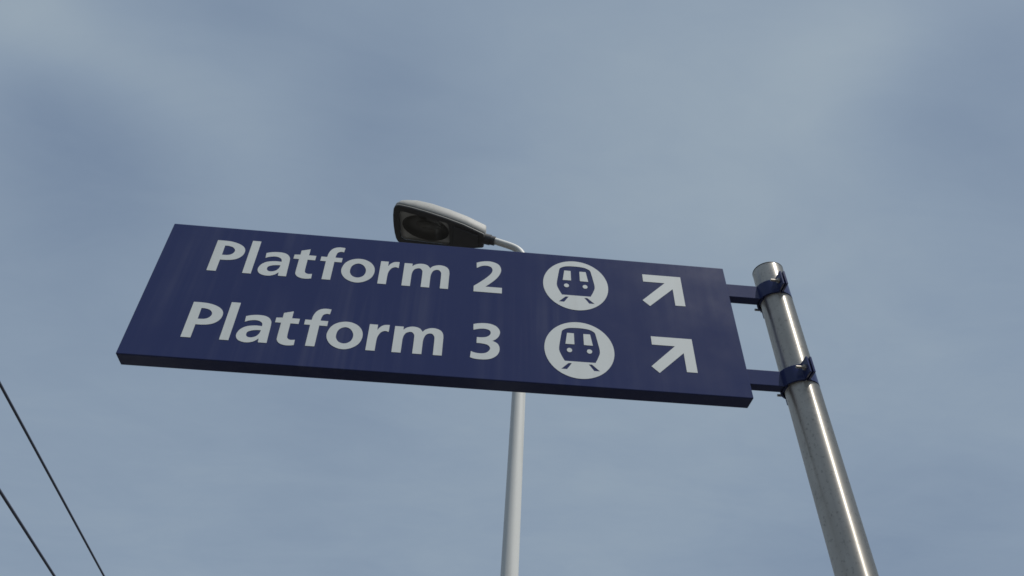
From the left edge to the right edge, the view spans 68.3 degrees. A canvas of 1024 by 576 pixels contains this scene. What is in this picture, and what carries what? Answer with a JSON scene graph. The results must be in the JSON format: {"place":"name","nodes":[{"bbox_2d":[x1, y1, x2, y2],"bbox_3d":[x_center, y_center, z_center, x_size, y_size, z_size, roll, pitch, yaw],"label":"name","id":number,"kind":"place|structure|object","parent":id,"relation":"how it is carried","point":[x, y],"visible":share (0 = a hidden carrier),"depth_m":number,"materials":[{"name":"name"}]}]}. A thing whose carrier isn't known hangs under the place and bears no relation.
{"place":"outdoors","nodes":[
{"label":"outdoors","id":0,"kind":"place"},
{"bbox_2d":[0,489,55,575],"bbox_3d":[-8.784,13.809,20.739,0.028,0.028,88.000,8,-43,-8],"label":"overhead wire","id":1,"kind":"object","parent":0,"point":[8,504],"visible":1,"depth_m":8.30,"materials":[{"name":"black metal"}]},
{"bbox_2d":[0,382,104,575],"bbox_3d":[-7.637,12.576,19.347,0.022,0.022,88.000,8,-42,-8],"label":"overhead wire","id":2,"kind":"object","parent":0,"point":[42,463],"visible":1,"depth_m":7.26,"materials":[{"name":"black metal"}]},
{"bbox_2d":[0,0,1023,575],"label":"sky","id":3,"kind":"structure","parent":0,"point":[871,151],"materials":[{"name":"blue"}]},
{"bbox_3d":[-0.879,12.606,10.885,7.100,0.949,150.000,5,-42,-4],"label":"platform","id":4,"kind":"structure","parent":0,"visible":0},
{"bbox_2d":[393,200,525,575],"bbox_3d":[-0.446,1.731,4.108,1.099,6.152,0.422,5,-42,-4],"label":"lamp post","id":5,"kind":"object","parent":4,"relation":"on","point":[417,222],"visible":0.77,"depth_m":5.91,"materials":[{"name":"grey metal"}]},
{"bbox_2d":[116,224,878,575],"bbox_3d":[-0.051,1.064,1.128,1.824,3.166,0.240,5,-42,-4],"label":"platform sign","id":6,"kind":"object","parent":4,"relation":"on","point":[322,306],"visible":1,"depth_m":1.96,"materials":[{"name":"blue metal"}]}
]}

